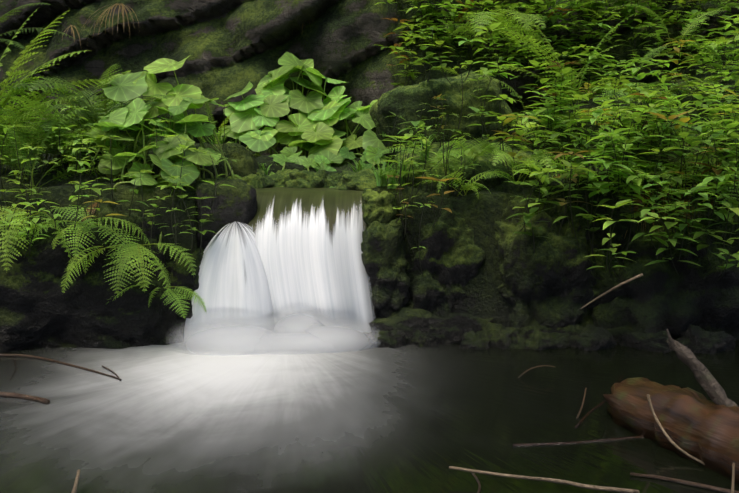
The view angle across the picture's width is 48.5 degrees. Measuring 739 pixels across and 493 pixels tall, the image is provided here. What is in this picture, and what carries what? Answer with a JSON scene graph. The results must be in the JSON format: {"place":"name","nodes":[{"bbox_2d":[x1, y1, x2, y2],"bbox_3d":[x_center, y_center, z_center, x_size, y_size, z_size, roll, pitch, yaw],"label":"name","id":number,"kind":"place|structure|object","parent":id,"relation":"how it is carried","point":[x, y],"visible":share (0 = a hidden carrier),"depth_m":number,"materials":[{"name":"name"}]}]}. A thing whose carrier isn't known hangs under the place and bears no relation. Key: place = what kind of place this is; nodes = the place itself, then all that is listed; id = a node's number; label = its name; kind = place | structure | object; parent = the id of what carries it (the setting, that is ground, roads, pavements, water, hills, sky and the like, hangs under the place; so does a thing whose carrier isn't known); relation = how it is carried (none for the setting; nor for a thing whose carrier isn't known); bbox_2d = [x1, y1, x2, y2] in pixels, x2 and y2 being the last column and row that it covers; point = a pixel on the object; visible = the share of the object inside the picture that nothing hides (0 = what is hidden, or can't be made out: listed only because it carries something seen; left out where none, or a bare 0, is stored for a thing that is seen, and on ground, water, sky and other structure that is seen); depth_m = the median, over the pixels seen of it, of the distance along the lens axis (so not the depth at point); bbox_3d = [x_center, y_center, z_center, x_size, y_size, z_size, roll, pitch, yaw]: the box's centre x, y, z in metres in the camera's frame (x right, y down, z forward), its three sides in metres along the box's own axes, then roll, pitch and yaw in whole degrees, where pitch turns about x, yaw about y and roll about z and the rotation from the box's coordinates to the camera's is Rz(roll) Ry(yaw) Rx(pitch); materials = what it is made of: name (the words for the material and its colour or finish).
{"place":"outdoors","nodes":[
{"label":"outdoors","id":0,"kind":"place"},
{"bbox_2d":[0,339,738,492],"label":"pool water","id":1,"kind":"structure","parent":0,"point":[371,419],"depth_m":3.83,"materials":[{"name":"black liquid"}]},
{"bbox_2d":[10,356,16,378],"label":"twig","id":2,"kind":"object","parent":1,"relation":"on","point":[15,367],"visible":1,"depth_m":4.78,"materials":[{"name":"brown wood"}]},
{"bbox_2d":[0,392,49,403],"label":"twig","id":3,"kind":"object","parent":1,"relation":"on","point":[24,397],"visible":1,"depth_m":4.16,"materials":[{"name":"brown wood"}]},
{"bbox_2d":[0,354,120,379],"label":"twig","id":4,"kind":"object","parent":1,"relation":"on","point":[40,358],"visible":0.96,"depth_m":4.89,"materials":[{"name":"brown wood"}]},
{"bbox_2d":[71,469,79,492],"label":"twig","id":5,"kind":"object","parent":1,"relation":"on","point":[74,489],"visible":1,"depth_m":3.00,"materials":[{"name":"brown wood"}]},
{"bbox_2d":[102,365,120,380],"bbox_3d":[-1.449,0.713,4.630,0.024,0.009,0.362,-4,8,-33],"label":"twig","id":6,"kind":"object","parent":1,"relation":"on","point":[111,371],"visible":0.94,"depth_m":4.67,"materials":[{"name":"brown wood"}]},
{"bbox_2d":[167,307,287,355],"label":"mist","id":7,"kind":"object","parent":1,"relation":"on","point":[238,344],"visible":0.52,"depth_m":5.07,"materials":[{"name":"white liquid"}]},
{"bbox_2d":[184,222,274,344],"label":"waterfall","id":8,"kind":"object","parent":1,"relation":"on","point":[232,272],"visible":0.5,"depth_m":5.34,"materials":[{"name":"white liquid"}]},
{"bbox_2d":[170,313,379,354],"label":"mist","id":9,"kind":"object","parent":1,"relation":"on","point":[295,347],"visible":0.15,"depth_m":5.11,"materials":[{"name":"white liquid"}]},
{"bbox_2d":[261,303,335,342],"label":"mist","id":10,"kind":"object","parent":9,"relation":"on","point":[298,328],"visible":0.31,"depth_m":5.17,"materials":[{"name":"white liquid"}]},
{"bbox_2d":[267,309,379,352],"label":"mist","id":11,"kind":"object","parent":9,"relation":"on","point":[337,342],"visible":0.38,"depth_m":5.14,"materials":[{"name":"white liquid"}]},
{"bbox_2d":[249,195,374,339],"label":"waterfall","id":12,"kind":"structure","parent":1,"relation":"on","point":[310,262],"depth_m":5.42,"materials":[{"name":"white liquid"}]},
{"bbox_2d":[274,214,366,341],"bbox_3d":[-0.356,0.228,5.452,0.690,0.890,0.230,0,7,-1],"label":"waterfall curtain","id":13,"kind":"object","parent":1,"relation":"on","point":[311,318],"visible":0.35,"depth_m":5.40,"materials":[{"name":"white liquid"}]},
{"bbox_2d":[358,331,373,339],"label":"foot stone","id":14,"kind":"object","parent":1,"relation":"in","point":[365,336],"depth_m":5.48,"materials":[{"name":"grey stone"}]},
{"bbox_2d":[370,329,411,347],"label":"foot stone","id":15,"kind":"object","parent":1,"relation":"in","point":[394,338],"visible":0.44,"depth_m":5.29,"materials":[{"name":"green stone"}]},
{"bbox_2d":[459,330,491,349],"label":"foot stone","id":16,"kind":"object","parent":1,"relation":"in","point":[472,339],"visible":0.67,"depth_m":5.26,"materials":[{"name":"green stone"}]},
{"bbox_2d":[472,473,480,492],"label":"twig","id":17,"kind":"object","parent":1,"relation":"on","point":[478,481],"visible":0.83,"depth_m":3.11,"materials":[{"name":"brown wood"}]},
{"bbox_2d":[476,322,528,349],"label":"foot stone","id":18,"kind":"object","parent":1,"relation":"in","point":[504,337],"visible":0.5,"depth_m":5.28,"materials":[{"name":"green stone"}]},
{"bbox_2d":[518,365,554,377],"bbox_3d":[0.928,0.695,4.560,0.212,0.076,0.012,0,7,-2],"label":"twig","id":19,"kind":"object","parent":1,"relation":"on","point":[534,367],"visible":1,"depth_m":4.55,"materials":[{"name":"brown wood"}]},
{"bbox_2d":[449,466,638,492],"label":"twig","id":20,"kind":"object","parent":1,"relation":"on","point":[601,488],"visible":1,"depth_m":3.06,"materials":[{"name":"brown wood"}]},
{"bbox_2d":[523,329,570,349],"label":"foot stone","id":21,"kind":"object","parent":1,"relation":"in","point":[538,339],"visible":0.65,"depth_m":5.25,"materials":[{"name":"green stone"}]},
{"bbox_2d":[513,436,643,445],"bbox_3d":[0.994,0.845,3.579,0.773,0.016,0.033,-1,7,-11],"label":"twig","id":22,"kind":"object","parent":1,"relation":"on","point":[571,442],"visible":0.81,"depth_m":3.55,"materials":[{"name":"brown wood"}]},
{"bbox_2d":[576,388,586,417],"bbox_3d":[1.028,0.756,3.964,0.016,0.097,0.218,3,7,26],"label":"twig","id":23,"kind":"object","parent":1,"relation":"on","point":[582,404],"visible":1,"depth_m":3.94,"materials":[{"name":"brown wood"}]},
{"bbox_2d":[506,319,676,341],"bbox_3d":[1.456,0.720,5.613,1.224,0.503,0.488,0,7,-1],"label":"bank foot","id":24,"kind":"object","parent":1,"relation":"in","point":[615,332],"visible":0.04,"depth_m":5.40},
{"bbox_2d":[569,324,616,350],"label":"foot stone","id":25,"kind":"object","parent":1,"relation":"in","point":[591,338],"visible":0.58,"depth_m":5.24,"materials":[{"name":"stone"}]},
{"bbox_2d":[575,375,622,427],"bbox_3d":[1.191,0.776,4.168,0.038,0.013,0.976,4,8,29],"label":"twig","id":26,"kind":"object","parent":1,"relation":"on","point":[589,412],"visible":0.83,"depth_m":3.98,"materials":[{"name":"brown wood"}]},
{"bbox_2d":[619,331,672,352],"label":"foot stone","id":27,"kind":"object","parent":1,"relation":"in","point":[653,342],"visible":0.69,"depth_m":5.22,"materials":[{"name":"stone"}]},
{"bbox_2d":[603,377,738,484],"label":"fallen log","id":28,"kind":"object","parent":1,"relation":"in","point":[699,426],"visible":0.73,"depth_m":3.45,"materials":[{"name":"brown wood"}]},
{"bbox_2d":[647,394,704,464],"bbox_3d":[1.282,0.762,3.363,0.028,0.226,0.382,-4,8,-29],"label":"twig","id":29,"kind":"object","parent":28,"relation":"on","point":[667,435],"visible":0.88,"depth_m":3.43,"materials":[{"name":"wood"}]},
{"bbox_2d":[666,339,738,406],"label":"snag","id":30,"kind":"object","parent":28,"relation":"on","point":[710,385],"visible":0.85,"depth_m":3.43,"materials":[{"name":"brown plant"}]},
{"bbox_2d":[666,329,675,346],"bbox_3d":[1.284,0.396,3.473,0.062,0.098,0.024,0,7,-1],"label":"branch","id":31,"kind":"object","parent":30,"relation":"attached to","point":[672,343],"visible":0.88,"depth_m":3.47,"materials":[{"name":"brown wood"}]},
{"bbox_2d":[630,473,738,492],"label":"twig","id":32,"kind":"object","parent":1,"relation":"on","point":[709,487],"visible":1,"depth_m":3.10,"materials":[{"name":"brown wood"}]},
{"bbox_2d":[675,325,735,353],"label":"foot stone","id":33,"kind":"object","parent":1,"relation":"in","point":[695,339],"visible":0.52,"depth_m":5.16,"materials":[{"name":"grey stone"}]},
{"bbox_2d":[731,463,734,492],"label":"twig","id":34,"kind":"object","parent":1,"relation":"on","point":[733,476],"visible":1,"depth_m":2.99,"materials":[{"name":"brown wood"}]},
{"bbox_2d":[0,40,738,336],"bbox_3d":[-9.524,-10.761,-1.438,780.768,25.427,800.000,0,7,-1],"label":"ground","id":35,"kind":"structure","parent":0,"point":[482,214],"depth_m":5.61,"materials":[{"name":"green plant"}]},
{"bbox_2d":[0,197,185,352],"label":"bank boulder","id":36,"kind":"object","parent":35,"relation":"on","point":[39,308],"visible":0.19,"depth_m":5.22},
{"bbox_2d":[167,247,204,327],"bbox_3d":[-1.196,0.292,5.524,0.277,0.562,0.438,0,7,-1],"label":"waterfall rock","id":37,"kind":"object","parent":36,"relation":"on","point":[180,275],"visible":0.27,"depth_m":5.35,"materials":[{"name":"stone"}]},
{"bbox_2d":[42,137,259,180],"bbox_3d":[-1.774,-0.309,6.886,1.930,1.216,1.498,-3,7,-23],"label":"bank rock","id":38,"kind":"object","parent":35,"relation":"on","point":[246,165],"visible":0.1,"depth_m":6.39,"materials":[{"name":"green stone"}]},
{"bbox_2d":[192,178,256,248],"bbox_3d":[-1.026,-0.213,5.775,0.477,0.537,0.557,-2,7,-17],"label":"lip rock","id":39,"kind":"object","parent":35,"relation":"on","point":[232,205],"visible":0.58,"depth_m":5.52,"materials":[{"name":"stone"}]},
{"bbox_2d":[89,70,374,246],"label":"butterbur stalks","id":40,"kind":"object","parent":35,"relation":"on","point":[256,155],"visible":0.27,"depth_m":5.95,"materials":[{"name":"green plant"}]},
{"bbox_2d":[83,52,390,192],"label":"butterbur leaves","id":41,"kind":"object","parent":40,"relation":"attached to","point":[316,119],"visible":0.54,"depth_m":7.20,"materials":[{"name":"green plant"}]},
{"bbox_2d":[225,169,274,188],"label":"mossy rock","id":42,"kind":"object","parent":35,"relation":"on","point":[260,179],"visible":0.19,"depth_m":6.38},
{"bbox_2d":[271,174,286,187],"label":"stream stone","id":43,"kind":"object","parent":35,"relation":"on","point":[279,180],"visible":0.21,"depth_m":6.57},
{"bbox_2d":[270,168,307,180],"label":"stream stone","id":44,"kind":"object","parent":35,"relation":"on","point":[285,175],"visible":0.08,"depth_m":6.69,"materials":[{"name":"green stone"}]},
{"bbox_2d":[245,187,365,241],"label":"water","id":45,"kind":"structure","parent":35,"relation":"on","point":[332,200],"depth_m":5.67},
{"bbox_2d":[285,170,337,187],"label":"stream stone","id":46,"kind":"object","parent":35,"relation":"on","point":[310,179],"visible":0.48,"depth_m":6.46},
{"bbox_2d":[275,169,349,175],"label":"rock","id":47,"kind":"object","parent":35,"relation":"on","point":[335,173],"depth_m":6.94,"materials":[{"name":"green stone"}]},
{"bbox_2d":[333,170,345,181],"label":"stream stone","id":48,"kind":"object","parent":35,"relation":"on","point":[338,177],"visible":0.17,"depth_m":6.73,"materials":[{"name":"green stone"}]},
{"bbox_2d":[334,168,375,189],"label":"stream stone","id":49,"kind":"object","parent":35,"relation":"on","point":[350,180],"visible":0.31,"depth_m":6.11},
{"bbox_2d":[355,177,378,190],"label":"stream stone","id":50,"kind":"object","parent":35,"relation":"on","point":[368,183],"visible":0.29,"depth_m":5.97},
{"bbox_2d":[0,0,738,155],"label":"hillside","id":51,"kind":"structure","parent":35,"relation":"on","point":[229,47],"depth_m":8.38,"materials":[{"name":"green plant"}]},
{"bbox_2d":[0,0,738,280],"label":"undergrowth","id":52,"kind":"object","parent":51,"relation":"attached to","point":[717,133],"depth_m":5.69,"materials":[{"name":"green plant"}]},
{"bbox_2d":[0,3,738,318],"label":"ferns","id":53,"kind":"object","parent":35,"relation":"on","point":[28,138],"visible":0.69,"depth_m":5.84,"materials":[{"name":"green plant"}]},
{"bbox_2d":[58,3,688,236],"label":"grass","id":54,"kind":"structure","parent":35,"relation":"on","point":[381,180],"depth_m":6.04,"materials":[{"name":"green plant"}]},
{"bbox_2d":[369,307,494,339],"bbox_3d":[0.453,0.662,5.603,0.950,0.528,0.535,0,7,-1],"label":"bank foot","id":55,"kind":"object","parent":35,"relation":"on","point":[408,322],"visible":0.25,"depth_m":5.42},
{"bbox_2d":[393,177,487,316],"bbox_3d":[0.402,0.295,6.034,1.179,1.726,1.186,0,7,-1],"label":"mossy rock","id":56,"kind":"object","parent":35,"relation":"on","point":[452,254],"depth_m":5.55,"materials":[{"name":"green stone"}]},
{"bbox_2d":[360,188,396,228],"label":"waterfall rock","id":57,"kind":"object","parent":56,"relation":"attached to","point":[376,206],"visible":0.5,"depth_m":5.53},
{"bbox_2d":[361,219,409,320],"bbox_3d":[0.090,0.167,5.647,0.368,0.735,0.487,0,7,-1],"label":"waterfall rock","id":58,"kind":"object","parent":56,"relation":"attached to","point":[384,255],"visible":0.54,"depth_m":5.46,"materials":[{"name":"green stone"}]},
{"bbox_2d":[369,71,512,154],"bbox_3d":[0.591,-1.104,6.914,1.181,0.725,0.973,0,7,-1],"label":"boulder","id":59,"kind":"object","parent":35,"relation":"on","point":[404,102],"visible":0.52,"depth_m":6.50,"materials":[{"name":"green stone"}]},
{"bbox_2d":[392,137,544,194],"bbox_3d":[0.745,-0.575,6.291,1.126,0.542,0.991,0,7,-1],"label":"mossy rock","id":60,"kind":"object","parent":35,"relation":"on","point":[486,163],"depth_m":5.91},
{"bbox_2d":[494,179,625,330],"bbox_3d":[1.242,0.362,6.026,1.314,1.817,1.392,-2,7,-15],"label":"mossy rock","id":61,"kind":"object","parent":35,"relation":"on","point":[553,283],"depth_m":5.44,"materials":[{"name":"stone"}]},
{"bbox_2d":[580,273,642,308],"bbox_3d":[1.020,0.198,3.517,0.047,0.208,0.341,-4,8,-32],"label":"overhanging twig","id":62,"kind":"object","parent":35,"relation":"on","point":[622,283],"visible":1,"depth_m":3.45,"materials":[{"name":"brown wood"}]},
{"bbox_2d":[590,187,738,339],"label":"rock","id":63,"kind":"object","parent":35,"relation":"on","point":[659,297],"depth_m":5.43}
]}

